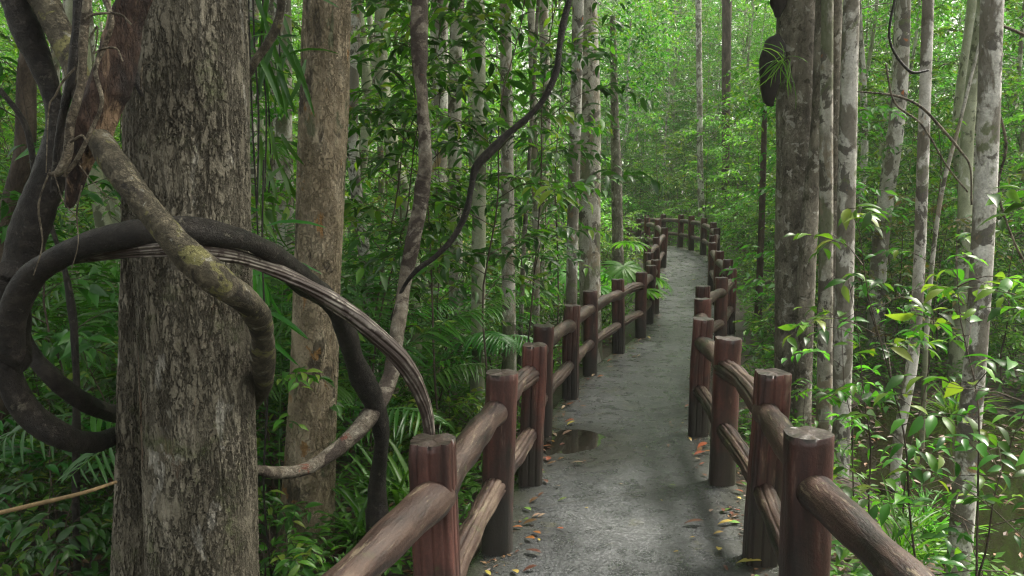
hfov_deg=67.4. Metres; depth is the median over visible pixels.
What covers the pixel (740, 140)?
sapling
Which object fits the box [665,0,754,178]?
tree
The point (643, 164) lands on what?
sapling
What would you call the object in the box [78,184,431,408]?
palm
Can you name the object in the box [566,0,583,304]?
tree
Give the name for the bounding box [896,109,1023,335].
sapling
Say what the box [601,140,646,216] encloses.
sapling
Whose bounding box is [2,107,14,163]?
sapling
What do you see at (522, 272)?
tree
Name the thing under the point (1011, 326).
shrub
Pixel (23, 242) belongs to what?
vine
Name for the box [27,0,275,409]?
vine
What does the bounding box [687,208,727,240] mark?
shrub
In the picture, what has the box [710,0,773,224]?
tree
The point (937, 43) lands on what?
tree
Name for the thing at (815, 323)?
shrub
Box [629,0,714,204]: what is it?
tree
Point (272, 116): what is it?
sapling
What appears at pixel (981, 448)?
sapling
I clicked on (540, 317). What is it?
shrub
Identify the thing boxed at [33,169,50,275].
vine
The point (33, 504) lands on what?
dry stalk
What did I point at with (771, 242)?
shrub
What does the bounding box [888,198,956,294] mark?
sapling
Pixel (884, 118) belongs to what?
tree
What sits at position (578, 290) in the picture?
sapling
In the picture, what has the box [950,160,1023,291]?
sapling
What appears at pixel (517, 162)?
sapling
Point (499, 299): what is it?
shrub
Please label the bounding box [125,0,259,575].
tree
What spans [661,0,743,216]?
tree
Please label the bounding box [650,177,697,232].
sapling
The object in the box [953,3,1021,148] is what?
tree
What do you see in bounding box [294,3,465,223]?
tree
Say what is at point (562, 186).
sapling
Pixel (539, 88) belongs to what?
tree
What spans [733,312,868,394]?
shrub
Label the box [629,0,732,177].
tree
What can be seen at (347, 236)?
palm
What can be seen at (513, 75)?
sapling
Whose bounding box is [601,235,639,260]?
shrub
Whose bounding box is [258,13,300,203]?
tree
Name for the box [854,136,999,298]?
sapling
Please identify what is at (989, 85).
tree
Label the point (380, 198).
sapling
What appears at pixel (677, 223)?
shrub
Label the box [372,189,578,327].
palm
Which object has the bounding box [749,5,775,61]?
tree
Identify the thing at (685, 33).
tree
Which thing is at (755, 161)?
sapling
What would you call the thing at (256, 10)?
tree
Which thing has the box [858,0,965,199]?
tree
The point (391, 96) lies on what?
tree
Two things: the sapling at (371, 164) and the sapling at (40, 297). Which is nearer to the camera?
the sapling at (40, 297)
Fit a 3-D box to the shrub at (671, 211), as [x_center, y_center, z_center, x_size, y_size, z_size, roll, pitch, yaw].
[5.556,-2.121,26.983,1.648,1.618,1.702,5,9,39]
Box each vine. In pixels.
[0,0,66,371]
[0,88,80,575]
[0,216,389,532]
[0,260,115,452]
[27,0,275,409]
[30,335,115,422]
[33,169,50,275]
[46,0,139,220]
[50,0,82,192]
[62,0,113,176]
[71,185,82,268]
[73,243,434,434]
[134,61,147,95]
[249,0,285,80]
[252,0,259,204]
[258,0,431,478]
[261,0,266,191]
[261,160,271,575]
[390,0,572,320]
[857,91,972,204]
[885,64,967,192]
[888,0,928,73]
[998,115,1023,261]
[1004,25,1023,36]
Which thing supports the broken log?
on the vine at (199, 265)
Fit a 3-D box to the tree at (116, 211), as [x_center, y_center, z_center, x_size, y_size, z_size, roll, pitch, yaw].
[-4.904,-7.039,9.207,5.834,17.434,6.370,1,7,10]
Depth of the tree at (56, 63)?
13.19 m
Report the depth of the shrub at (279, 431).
5.60 m
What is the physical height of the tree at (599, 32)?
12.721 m
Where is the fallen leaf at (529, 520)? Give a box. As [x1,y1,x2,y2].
[522,518,536,524]
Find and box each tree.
[0,0,96,228]
[0,0,106,153]
[0,1,105,117]
[0,1,121,206]
[0,2,104,230]
[0,9,42,179]
[0,9,46,156]
[0,12,36,494]
[1,39,16,111]
[38,3,115,136]
[50,45,62,272]
[60,0,119,229]
[62,0,81,322]
[65,0,117,385]
[87,28,120,263]
[89,5,118,263]
[96,0,121,130]
[110,108,143,575]
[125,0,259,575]
[249,0,264,154]
[250,0,260,235]
[258,0,302,230]
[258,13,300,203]
[260,0,300,236]
[260,0,302,150]
[267,0,276,236]
[274,0,293,371]
[275,0,350,572]
[291,1,346,176]
[292,0,365,55]
[292,0,375,177]
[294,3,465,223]
[345,0,485,224]
[346,2,413,220]
[347,0,378,376]
[347,5,371,299]
[359,6,413,195]
[365,0,429,289]
[368,2,404,233]
[373,0,421,370]
[377,1,539,250]
[428,0,448,334]
[428,0,528,203]
[430,0,433,149]
[448,0,464,393]
[448,0,550,242]
[461,4,514,176]
[464,0,537,199]
[465,0,528,182]
[467,1,472,217]
[470,0,485,406]
[485,0,640,143]
[493,8,571,193]
[499,3,516,370]
[511,0,605,210]
[511,0,618,255]
[512,0,616,215]
[512,1,569,178]
[513,0,691,275]
[517,0,539,369]
[522,0,630,188]
[527,0,539,342]
[537,3,607,178]
[539,0,550,322]
[549,1,612,130]
[553,0,624,185]
[555,0,641,192]
[556,0,651,125]
[557,34,609,123]
[563,0,647,196]
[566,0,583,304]
[566,0,694,207]
[567,0,646,187]
[568,0,669,297]
[569,0,650,191]
[578,0,601,364]
[598,0,679,209]
[599,0,662,166]
[599,0,687,219]
[600,25,640,198]
[602,0,683,216]
[605,0,682,178]
[607,0,664,201]
[618,3,718,204]
[621,0,703,209]
[623,0,717,212]
[625,1,721,206]
[627,0,721,209]
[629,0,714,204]
[629,0,717,185]
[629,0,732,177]
[629,0,732,223]
[632,1,706,150]
[654,0,750,198]
[657,0,760,212]
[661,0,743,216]
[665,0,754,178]
[670,14,740,201]
[676,0,751,181]
[678,0,775,221]
[685,0,775,182]
[685,58,775,329]
[686,2,741,181]
[689,0,757,205]
[691,6,747,217]
[692,0,774,219]
[693,0,772,219]
[695,0,704,247]
[702,0,770,188]
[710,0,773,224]
[713,27,769,186]
[718,10,775,98]
[721,0,731,239]
[729,0,775,121]
[732,7,773,156]
[733,4,775,199]
[735,3,773,186]
[736,1,775,208]
[736,5,775,187]
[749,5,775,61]
[754,0,921,308]
[755,0,915,218]
[766,0,965,267]
[774,0,814,421]
[792,0,820,426]
[816,0,832,432]
[832,0,842,412]
[832,0,859,478]
[856,0,966,229]
[857,0,954,233]
[858,0,961,274]
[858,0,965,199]
[859,0,933,202]
[862,0,912,200]
[862,0,951,191]
[863,0,956,177]
[864,0,965,250]
[865,0,946,91]
[866,0,910,358]
[869,0,964,201]
[869,0,966,239]
[871,2,963,187]
[890,0,933,490]
[891,1,1023,249]
[902,0,1023,260]
[911,0,1018,158]
[911,1,1019,219]
[932,0,1023,253]
[933,2,1023,161]
[944,4,1017,104]
[945,0,1004,575]
[946,0,979,377]
[952,0,976,194]
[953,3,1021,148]
[972,106,976,207]
[1000,1,1023,149]
[1002,4,1023,159]
[1004,2,1023,28]
[1008,10,1023,17]
[1009,106,1023,322]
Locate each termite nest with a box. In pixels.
[759,34,785,106]
[770,0,786,17]
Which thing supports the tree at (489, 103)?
on the ground at (630, 329)
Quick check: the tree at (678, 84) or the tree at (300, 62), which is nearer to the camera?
the tree at (300, 62)
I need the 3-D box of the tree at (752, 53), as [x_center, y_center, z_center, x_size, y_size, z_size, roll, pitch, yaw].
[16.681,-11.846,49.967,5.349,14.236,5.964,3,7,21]
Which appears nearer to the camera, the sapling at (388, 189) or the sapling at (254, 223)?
the sapling at (254, 223)
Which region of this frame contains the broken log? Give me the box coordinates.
[64,0,152,208]
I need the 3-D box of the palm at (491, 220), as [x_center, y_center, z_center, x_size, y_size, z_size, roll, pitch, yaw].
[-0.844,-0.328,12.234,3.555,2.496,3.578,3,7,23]
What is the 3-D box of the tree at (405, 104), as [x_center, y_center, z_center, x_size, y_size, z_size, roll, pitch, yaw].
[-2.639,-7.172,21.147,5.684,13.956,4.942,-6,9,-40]
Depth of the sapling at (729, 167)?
34.12 m
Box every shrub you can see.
[0,345,117,503]
[0,400,115,575]
[0,409,111,535]
[0,410,88,511]
[0,472,112,575]
[0,474,113,575]
[2,326,92,468]
[8,417,115,489]
[9,329,115,431]
[9,365,116,448]
[10,362,88,437]
[18,329,118,523]
[32,270,118,381]
[32,273,79,356]
[32,298,107,371]
[39,305,93,361]
[48,458,113,575]
[50,389,115,493]
[94,388,115,472]
[96,516,281,575]
[256,310,291,535]
[256,321,380,451]
[256,360,353,534]
[256,421,284,454]
[257,443,284,480]
[258,484,339,575]
[265,351,350,420]
[337,349,382,417]
[366,387,521,465]
[379,283,445,348]
[387,345,492,429]
[422,286,490,365]
[426,274,581,368]
[485,293,557,361]
[486,280,529,330]
[516,278,565,322]
[528,272,578,320]
[540,299,606,353]
[561,212,611,244]
[562,293,634,337]
[564,215,624,254]
[578,265,634,319]
[600,195,636,250]
[600,229,642,270]
[600,235,611,265]
[600,237,634,272]
[601,195,628,228]
[601,207,648,244]
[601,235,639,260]
[606,196,649,231]
[623,196,659,230]
[642,203,674,226]
[650,204,694,245]
[666,212,697,239]
[670,194,718,228]
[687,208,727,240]
[704,211,755,247]
[709,195,774,250]
[709,207,744,234]
[714,208,773,258]
[720,217,772,258]
[733,252,773,291]
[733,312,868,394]
[740,247,772,279]
[741,212,774,267]
[743,281,859,333]
[745,279,875,359]
[752,251,818,296]
[756,240,774,269]
[763,346,883,406]
[886,293,909,311]
[886,298,949,337]
[925,259,1019,331]
[931,301,1004,333]
[932,329,1004,376]
[943,250,1023,315]
[989,300,1023,360]
[990,278,1023,353]
[994,262,1023,326]
[1012,348,1023,388]
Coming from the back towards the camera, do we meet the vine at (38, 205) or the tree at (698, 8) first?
the tree at (698, 8)
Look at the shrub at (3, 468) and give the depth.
5.29 m
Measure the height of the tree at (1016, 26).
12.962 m
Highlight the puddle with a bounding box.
[543,429,605,455]
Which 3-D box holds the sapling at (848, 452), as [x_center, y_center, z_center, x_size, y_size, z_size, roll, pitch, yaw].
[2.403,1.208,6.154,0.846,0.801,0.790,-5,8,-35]
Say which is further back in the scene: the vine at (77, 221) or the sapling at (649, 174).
the sapling at (649, 174)
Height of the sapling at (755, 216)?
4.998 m
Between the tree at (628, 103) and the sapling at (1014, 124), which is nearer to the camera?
the sapling at (1014, 124)
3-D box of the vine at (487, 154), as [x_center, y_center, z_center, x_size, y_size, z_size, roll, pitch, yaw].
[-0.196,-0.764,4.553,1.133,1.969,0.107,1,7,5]
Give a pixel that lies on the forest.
(525, 153)
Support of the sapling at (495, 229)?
on the ground at (630, 329)
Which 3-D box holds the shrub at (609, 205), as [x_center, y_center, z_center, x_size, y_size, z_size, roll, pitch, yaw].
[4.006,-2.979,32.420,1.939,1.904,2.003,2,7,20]
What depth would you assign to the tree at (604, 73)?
44.97 m
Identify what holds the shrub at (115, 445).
on the ground at (630, 329)
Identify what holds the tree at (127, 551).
on the ground at (630, 329)
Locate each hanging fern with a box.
[248,0,325,365]
[248,0,338,119]
[250,29,303,249]
[751,43,806,110]
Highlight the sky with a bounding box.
[0,0,1022,191]
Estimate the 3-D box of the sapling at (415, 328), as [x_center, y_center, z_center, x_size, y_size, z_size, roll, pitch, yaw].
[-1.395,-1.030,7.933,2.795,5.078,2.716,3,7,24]
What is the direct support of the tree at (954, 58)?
on the ground at (630, 329)
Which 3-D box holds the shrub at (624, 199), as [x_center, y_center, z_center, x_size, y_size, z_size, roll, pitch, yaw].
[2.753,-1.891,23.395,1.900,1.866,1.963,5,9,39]
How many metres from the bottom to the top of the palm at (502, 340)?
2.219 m
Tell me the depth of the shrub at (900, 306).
14.77 m
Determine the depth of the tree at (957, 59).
26.17 m
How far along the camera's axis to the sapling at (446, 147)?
6.19 m
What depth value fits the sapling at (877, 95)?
21.23 m
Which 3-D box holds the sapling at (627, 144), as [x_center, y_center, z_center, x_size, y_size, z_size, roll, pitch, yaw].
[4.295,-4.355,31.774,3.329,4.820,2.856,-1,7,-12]
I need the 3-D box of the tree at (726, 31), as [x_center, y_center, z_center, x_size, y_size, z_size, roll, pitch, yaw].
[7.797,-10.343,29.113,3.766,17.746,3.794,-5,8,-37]
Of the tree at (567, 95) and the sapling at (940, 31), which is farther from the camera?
the tree at (567, 95)
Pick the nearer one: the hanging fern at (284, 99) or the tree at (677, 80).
the hanging fern at (284, 99)
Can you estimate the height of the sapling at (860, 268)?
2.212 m
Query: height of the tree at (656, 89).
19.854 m
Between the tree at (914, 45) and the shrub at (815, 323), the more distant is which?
the tree at (914, 45)
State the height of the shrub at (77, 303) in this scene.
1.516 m
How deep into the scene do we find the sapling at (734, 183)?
31.32 m
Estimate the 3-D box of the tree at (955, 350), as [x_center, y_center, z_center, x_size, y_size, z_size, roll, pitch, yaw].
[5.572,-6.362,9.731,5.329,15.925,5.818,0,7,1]
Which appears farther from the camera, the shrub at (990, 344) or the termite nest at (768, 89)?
the shrub at (990, 344)
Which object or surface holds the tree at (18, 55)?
on the ground at (630, 329)
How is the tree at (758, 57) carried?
on the ground at (630, 329)
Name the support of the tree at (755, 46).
on the ground at (630, 329)
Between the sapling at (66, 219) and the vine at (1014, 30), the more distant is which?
the sapling at (66, 219)
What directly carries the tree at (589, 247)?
on the ground at (630, 329)
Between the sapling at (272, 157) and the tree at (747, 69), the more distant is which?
the tree at (747, 69)
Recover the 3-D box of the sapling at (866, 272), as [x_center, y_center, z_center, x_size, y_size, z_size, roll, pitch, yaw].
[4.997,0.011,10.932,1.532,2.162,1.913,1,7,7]
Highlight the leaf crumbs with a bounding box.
[480,246,778,575]
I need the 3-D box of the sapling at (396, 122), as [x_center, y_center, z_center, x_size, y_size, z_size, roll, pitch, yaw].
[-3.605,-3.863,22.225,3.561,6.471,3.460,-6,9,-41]
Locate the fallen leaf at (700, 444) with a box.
[697,442,706,447]
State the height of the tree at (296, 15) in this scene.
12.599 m
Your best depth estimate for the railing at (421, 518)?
4.10 m
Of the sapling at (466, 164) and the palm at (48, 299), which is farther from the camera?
the sapling at (466, 164)
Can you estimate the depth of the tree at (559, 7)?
23.86 m
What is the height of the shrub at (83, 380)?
1.696 m
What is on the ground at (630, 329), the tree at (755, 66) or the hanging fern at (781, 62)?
the tree at (755, 66)
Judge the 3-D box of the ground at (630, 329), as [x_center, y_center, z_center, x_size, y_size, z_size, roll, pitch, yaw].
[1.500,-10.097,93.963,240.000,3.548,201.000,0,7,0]
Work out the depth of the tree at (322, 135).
4.88 m
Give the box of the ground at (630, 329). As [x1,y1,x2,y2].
[0,191,1023,575]
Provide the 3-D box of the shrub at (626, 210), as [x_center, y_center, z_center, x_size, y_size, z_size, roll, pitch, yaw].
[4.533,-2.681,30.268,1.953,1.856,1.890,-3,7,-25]
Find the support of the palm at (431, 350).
on the ground at (630, 329)
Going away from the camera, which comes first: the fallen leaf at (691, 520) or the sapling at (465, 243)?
the fallen leaf at (691, 520)
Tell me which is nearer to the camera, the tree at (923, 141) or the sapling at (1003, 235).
the tree at (923, 141)
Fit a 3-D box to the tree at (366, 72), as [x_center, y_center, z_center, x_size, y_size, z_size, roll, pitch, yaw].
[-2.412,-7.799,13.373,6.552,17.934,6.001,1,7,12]
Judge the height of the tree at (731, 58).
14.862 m
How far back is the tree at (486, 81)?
53.42 m
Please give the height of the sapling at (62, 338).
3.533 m
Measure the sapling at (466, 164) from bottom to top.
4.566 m
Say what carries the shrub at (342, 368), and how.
on the ground at (630, 329)
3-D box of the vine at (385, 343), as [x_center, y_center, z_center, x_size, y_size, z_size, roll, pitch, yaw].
[-1.008,0.376,3.020,1.627,1.158,0.542,-3,7,-24]
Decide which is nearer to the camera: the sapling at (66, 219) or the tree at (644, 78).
the sapling at (66, 219)
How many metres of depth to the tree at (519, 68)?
44.22 m
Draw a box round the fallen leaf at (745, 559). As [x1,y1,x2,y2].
[737,558,761,562]
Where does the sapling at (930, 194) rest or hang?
on the ground at (630, 329)
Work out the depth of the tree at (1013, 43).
25.00 m
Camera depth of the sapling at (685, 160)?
37.06 m
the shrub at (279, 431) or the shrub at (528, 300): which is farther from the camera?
the shrub at (528, 300)
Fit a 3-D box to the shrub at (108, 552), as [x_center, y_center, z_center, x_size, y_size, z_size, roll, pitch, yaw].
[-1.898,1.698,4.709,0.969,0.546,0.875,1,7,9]
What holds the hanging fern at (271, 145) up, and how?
hanging from the tree at (322, 135)
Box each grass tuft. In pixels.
[299,471,397,551]
[335,438,408,512]
[350,438,481,522]
[831,471,991,569]
[880,474,995,547]
[896,367,1009,426]
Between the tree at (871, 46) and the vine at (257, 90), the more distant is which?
the tree at (871, 46)
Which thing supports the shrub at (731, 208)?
on the ground at (630, 329)
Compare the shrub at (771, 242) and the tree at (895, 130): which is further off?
the shrub at (771, 242)
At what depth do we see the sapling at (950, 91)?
23.71 m
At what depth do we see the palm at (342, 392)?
7.07 m
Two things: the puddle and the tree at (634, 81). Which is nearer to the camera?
the puddle
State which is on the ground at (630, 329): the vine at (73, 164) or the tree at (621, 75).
the tree at (621, 75)
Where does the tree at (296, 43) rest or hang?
on the ground at (630, 329)
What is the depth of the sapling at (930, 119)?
26.63 m
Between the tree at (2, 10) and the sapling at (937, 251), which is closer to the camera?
the sapling at (937, 251)
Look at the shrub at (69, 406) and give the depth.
7.03 m
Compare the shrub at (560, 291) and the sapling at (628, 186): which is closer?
the shrub at (560, 291)
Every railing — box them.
[321,217,667,575]
[628,214,934,575]
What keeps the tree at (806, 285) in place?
on the ground at (630, 329)
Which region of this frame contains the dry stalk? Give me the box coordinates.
[0,480,116,514]
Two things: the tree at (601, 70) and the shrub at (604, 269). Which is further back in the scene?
the tree at (601, 70)
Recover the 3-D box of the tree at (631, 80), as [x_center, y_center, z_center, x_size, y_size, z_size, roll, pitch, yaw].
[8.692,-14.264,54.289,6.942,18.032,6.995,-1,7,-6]
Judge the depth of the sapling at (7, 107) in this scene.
17.34 m
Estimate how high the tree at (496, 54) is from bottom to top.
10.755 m
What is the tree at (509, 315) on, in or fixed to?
on the ground at (630, 329)
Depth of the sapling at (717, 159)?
30.80 m
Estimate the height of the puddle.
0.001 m
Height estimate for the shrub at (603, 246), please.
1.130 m
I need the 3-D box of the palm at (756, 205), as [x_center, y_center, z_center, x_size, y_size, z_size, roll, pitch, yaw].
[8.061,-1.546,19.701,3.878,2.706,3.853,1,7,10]
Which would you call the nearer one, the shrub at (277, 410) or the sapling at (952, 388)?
the sapling at (952, 388)
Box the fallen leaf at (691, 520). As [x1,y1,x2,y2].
[684,519,703,523]
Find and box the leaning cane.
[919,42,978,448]
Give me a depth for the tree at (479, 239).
7.53 m
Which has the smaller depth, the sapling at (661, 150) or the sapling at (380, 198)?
the sapling at (380, 198)
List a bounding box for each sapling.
[0,31,97,327]
[0,36,120,284]
[0,43,37,179]
[0,44,62,212]
[0,56,121,568]
[0,66,87,209]
[0,74,61,180]
[0,86,115,379]
[0,129,64,248]
[0,134,98,319]
[0,142,93,331]
[1,77,94,229]
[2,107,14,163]
[9,93,121,313]
[25,313,42,389]
[64,214,100,311]
[79,10,301,295]
[79,44,361,334]
[250,13,380,489]
[250,71,384,302]
[250,106,414,333]
[251,220,344,293]
[258,47,347,237]
[264,125,297,237]
[277,0,528,367]
[287,0,532,469]
[293,26,421,279]
[340,0,538,433]
[342,15,471,335]
[342,211,436,370]
[343,23,469,259]
[344,0,608,371]
[344,38,430,228]
[344,173,464,309]
[345,42,414,236]
[346,106,496,288]
[361,45,521,367]
[362,141,535,395]
[364,120,417,187]
[365,0,500,283]
[365,140,423,239]
[381,234,445,321]
[388,54,516,240]
[391,64,528,292]
[398,32,562,284]
[416,84,530,253]
[420,0,663,410]
[423,218,530,329]
[439,206,531,308]
[462,100,578,335]
[463,126,500,250]
[466,5,629,368]
[466,87,616,335]
[467,72,539,257]
[468,115,566,261]
[486,118,567,282]
[489,119,568,262]
[514,77,635,212]
[531,238,608,323]
[547,136,567,239]
[559,115,629,197]
[601,122,662,218]
[601,132,656,213]
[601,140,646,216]
[601,157,625,228]
[602,125,666,214]
[610,141,674,241]
[622,190,655,229]
[624,112,697,218]
[624,120,690,198]
[624,165,679,213]
[625,148,677,216]
[628,135,688,212]
[633,150,686,207]
[649,186,682,230]
[650,174,688,228]
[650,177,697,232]
[656,112,753,216]
[658,135,718,242]
[667,122,716,206]
[670,182,716,218]
[671,127,739,215]
[672,137,716,209]
[677,177,708,212]
[685,102,772,221]
[689,146,744,223]
[690,118,772,244]
[691,145,744,221]
[691,189,732,235]
[692,182,739,231]
[695,109,760,200]
[698,95,775,250]
[702,127,775,218]
[706,62,869,242]
[706,162,755,223]
[707,141,757,198]
[709,144,754,202]
[712,72,775,246]
[719,63,964,314]
[729,123,775,215]
[730,115,863,309]
[730,123,774,208]
[735,130,775,239]
[737,71,877,259]
[737,154,817,282]
[741,134,774,209]
[742,104,928,281]
[744,150,774,236]
[777,273,986,575]
[781,303,950,496]
[782,203,1023,575]
[789,378,862,459]
[815,78,954,309]
[816,70,957,336]
[817,69,953,328]
[817,211,905,311]
[817,219,932,364]
[818,120,1002,346]
[818,239,870,297]
[834,231,1023,538]
[842,240,1023,575]
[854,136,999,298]
[855,95,944,244]
[856,164,913,270]
[856,194,1023,371]
[857,0,1023,271]
[857,31,908,241]
[857,60,958,280]
[857,116,902,272]
[857,129,879,231]
[858,55,934,199]
[858,219,946,326]
[864,93,1011,294]
[870,118,1022,360]
[871,100,942,239]
[871,124,943,213]
[873,237,991,370]
[877,96,954,221]
[880,77,952,236]
[883,52,996,229]
[884,185,1023,575]
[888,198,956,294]
[889,134,954,254]
[894,127,1011,341]
[895,405,1023,575]
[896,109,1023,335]
[898,130,956,241]
[900,110,950,242]
[904,85,1023,289]
[908,123,1016,246]
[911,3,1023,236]
[924,238,1001,304]
[925,81,1023,282]
[928,182,1012,304]
[935,220,1023,381]
[937,274,1023,573]
[946,68,1023,265]
[946,108,1023,262]
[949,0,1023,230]
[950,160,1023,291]
[952,84,1023,256]
[956,103,1023,219]
[991,133,1023,305]
[991,225,1023,343]
[997,31,1023,207]
[997,88,1023,220]
[1008,201,1023,306]
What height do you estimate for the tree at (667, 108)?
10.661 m
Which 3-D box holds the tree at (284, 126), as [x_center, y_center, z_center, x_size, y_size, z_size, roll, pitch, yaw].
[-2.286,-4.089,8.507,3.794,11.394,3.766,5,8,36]
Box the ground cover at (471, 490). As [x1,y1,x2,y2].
[3,224,1023,575]
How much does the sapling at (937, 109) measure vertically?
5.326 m
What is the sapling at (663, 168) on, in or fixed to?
on the ground at (630, 329)
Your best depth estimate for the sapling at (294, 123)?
14.69 m
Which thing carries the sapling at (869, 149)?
on the ground at (630, 329)
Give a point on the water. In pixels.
(1008, 545)
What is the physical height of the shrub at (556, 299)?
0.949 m
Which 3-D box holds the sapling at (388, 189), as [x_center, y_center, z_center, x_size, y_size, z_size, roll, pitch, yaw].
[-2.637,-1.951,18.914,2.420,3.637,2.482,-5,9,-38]
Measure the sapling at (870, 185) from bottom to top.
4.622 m
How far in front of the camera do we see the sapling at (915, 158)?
23.74 m
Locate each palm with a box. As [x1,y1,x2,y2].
[0,147,363,335]
[0,188,431,416]
[0,217,505,525]
[25,259,119,385]
[31,237,86,312]
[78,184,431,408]
[119,200,354,317]
[256,300,458,419]
[263,248,520,456]
[269,287,427,359]
[270,218,541,402]
[341,196,563,315]
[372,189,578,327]
[382,322,467,358]
[395,357,485,401]
[465,301,556,319]
[488,259,613,323]
[545,241,672,324]
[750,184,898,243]
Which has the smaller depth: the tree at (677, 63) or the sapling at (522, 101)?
the sapling at (522, 101)
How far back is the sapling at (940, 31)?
16.73 m
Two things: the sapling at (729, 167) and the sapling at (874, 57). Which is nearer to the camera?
the sapling at (874, 57)
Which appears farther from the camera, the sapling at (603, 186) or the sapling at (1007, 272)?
the sapling at (603, 186)
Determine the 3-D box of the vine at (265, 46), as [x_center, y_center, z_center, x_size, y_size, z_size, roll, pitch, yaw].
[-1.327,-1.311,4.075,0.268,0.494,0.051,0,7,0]
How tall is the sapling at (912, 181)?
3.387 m
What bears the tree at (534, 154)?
on the ground at (630, 329)
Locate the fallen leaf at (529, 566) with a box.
[523,564,536,570]
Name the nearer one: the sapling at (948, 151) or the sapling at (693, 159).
the sapling at (948, 151)
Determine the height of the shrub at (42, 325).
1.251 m
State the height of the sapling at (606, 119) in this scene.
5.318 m
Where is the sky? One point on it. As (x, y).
(954, 22)
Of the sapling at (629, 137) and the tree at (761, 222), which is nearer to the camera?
the tree at (761, 222)
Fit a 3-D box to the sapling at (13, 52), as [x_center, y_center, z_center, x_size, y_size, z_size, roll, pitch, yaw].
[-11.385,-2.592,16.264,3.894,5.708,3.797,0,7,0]
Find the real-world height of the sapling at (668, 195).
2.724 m
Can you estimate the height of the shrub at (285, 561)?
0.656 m
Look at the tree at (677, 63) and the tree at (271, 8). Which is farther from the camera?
the tree at (677, 63)
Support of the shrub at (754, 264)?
on the ground at (630, 329)
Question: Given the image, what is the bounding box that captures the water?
[850,401,1023,575]
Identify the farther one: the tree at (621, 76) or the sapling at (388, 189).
the tree at (621, 76)
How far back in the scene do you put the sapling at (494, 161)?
12.14 m
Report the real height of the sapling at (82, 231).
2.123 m
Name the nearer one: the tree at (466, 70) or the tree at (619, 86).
the tree at (466, 70)
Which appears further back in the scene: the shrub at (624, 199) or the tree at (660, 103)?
the tree at (660, 103)
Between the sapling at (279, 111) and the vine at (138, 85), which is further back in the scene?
the sapling at (279, 111)
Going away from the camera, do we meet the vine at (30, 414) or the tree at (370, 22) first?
the vine at (30, 414)
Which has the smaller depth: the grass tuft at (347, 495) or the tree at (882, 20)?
the grass tuft at (347, 495)
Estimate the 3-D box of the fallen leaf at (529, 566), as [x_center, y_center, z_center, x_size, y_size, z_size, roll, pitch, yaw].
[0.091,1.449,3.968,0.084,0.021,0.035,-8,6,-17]
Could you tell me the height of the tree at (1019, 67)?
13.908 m
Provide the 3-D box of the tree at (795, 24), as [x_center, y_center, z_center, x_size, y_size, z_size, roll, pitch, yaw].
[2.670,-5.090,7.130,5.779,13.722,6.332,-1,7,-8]
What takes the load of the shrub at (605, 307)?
on the ground at (630, 329)
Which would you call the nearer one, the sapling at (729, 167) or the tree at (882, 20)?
the tree at (882, 20)
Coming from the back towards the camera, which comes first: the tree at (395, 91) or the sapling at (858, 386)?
the tree at (395, 91)
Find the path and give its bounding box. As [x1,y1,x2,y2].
[466,232,778,575]
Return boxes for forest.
[0,0,1022,203]
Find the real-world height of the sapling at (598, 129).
5.001 m
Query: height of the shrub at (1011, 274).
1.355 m
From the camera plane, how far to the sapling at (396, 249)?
12.37 m
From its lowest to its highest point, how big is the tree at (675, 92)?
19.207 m
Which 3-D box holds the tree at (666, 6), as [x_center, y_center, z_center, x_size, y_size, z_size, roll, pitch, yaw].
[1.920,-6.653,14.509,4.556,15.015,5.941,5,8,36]
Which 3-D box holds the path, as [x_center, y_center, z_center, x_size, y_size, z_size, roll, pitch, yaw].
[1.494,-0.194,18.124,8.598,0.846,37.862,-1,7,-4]
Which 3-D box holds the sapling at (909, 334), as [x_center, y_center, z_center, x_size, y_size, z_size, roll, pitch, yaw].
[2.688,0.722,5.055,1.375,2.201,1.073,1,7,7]
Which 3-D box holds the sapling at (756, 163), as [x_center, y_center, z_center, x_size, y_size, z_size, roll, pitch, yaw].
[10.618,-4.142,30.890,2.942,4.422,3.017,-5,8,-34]
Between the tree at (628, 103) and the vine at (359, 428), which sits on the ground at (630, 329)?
the tree at (628, 103)
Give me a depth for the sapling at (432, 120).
13.47 m
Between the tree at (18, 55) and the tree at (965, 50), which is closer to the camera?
the tree at (965, 50)
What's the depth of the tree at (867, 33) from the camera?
26.23 m
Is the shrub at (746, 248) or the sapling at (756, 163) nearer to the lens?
the shrub at (746, 248)
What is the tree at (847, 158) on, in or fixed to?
on the ground at (630, 329)
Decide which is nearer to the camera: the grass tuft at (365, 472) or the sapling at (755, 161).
the grass tuft at (365, 472)
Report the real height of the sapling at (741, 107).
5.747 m
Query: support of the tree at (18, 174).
on the ground at (630, 329)
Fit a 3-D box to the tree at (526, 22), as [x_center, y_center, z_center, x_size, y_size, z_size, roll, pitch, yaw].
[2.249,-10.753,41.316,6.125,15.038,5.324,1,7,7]
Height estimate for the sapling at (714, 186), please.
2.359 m
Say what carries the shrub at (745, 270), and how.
on the ground at (630, 329)
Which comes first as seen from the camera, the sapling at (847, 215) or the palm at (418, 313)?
the sapling at (847, 215)
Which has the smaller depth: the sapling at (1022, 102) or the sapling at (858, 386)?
the sapling at (858, 386)
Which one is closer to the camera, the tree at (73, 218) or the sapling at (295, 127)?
the tree at (73, 218)
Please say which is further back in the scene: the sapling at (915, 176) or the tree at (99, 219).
the sapling at (915, 176)
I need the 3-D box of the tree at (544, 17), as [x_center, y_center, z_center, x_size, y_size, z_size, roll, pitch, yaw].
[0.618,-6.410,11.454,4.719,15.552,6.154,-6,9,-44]
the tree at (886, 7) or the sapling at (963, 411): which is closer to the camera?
the sapling at (963, 411)
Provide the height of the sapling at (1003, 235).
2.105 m

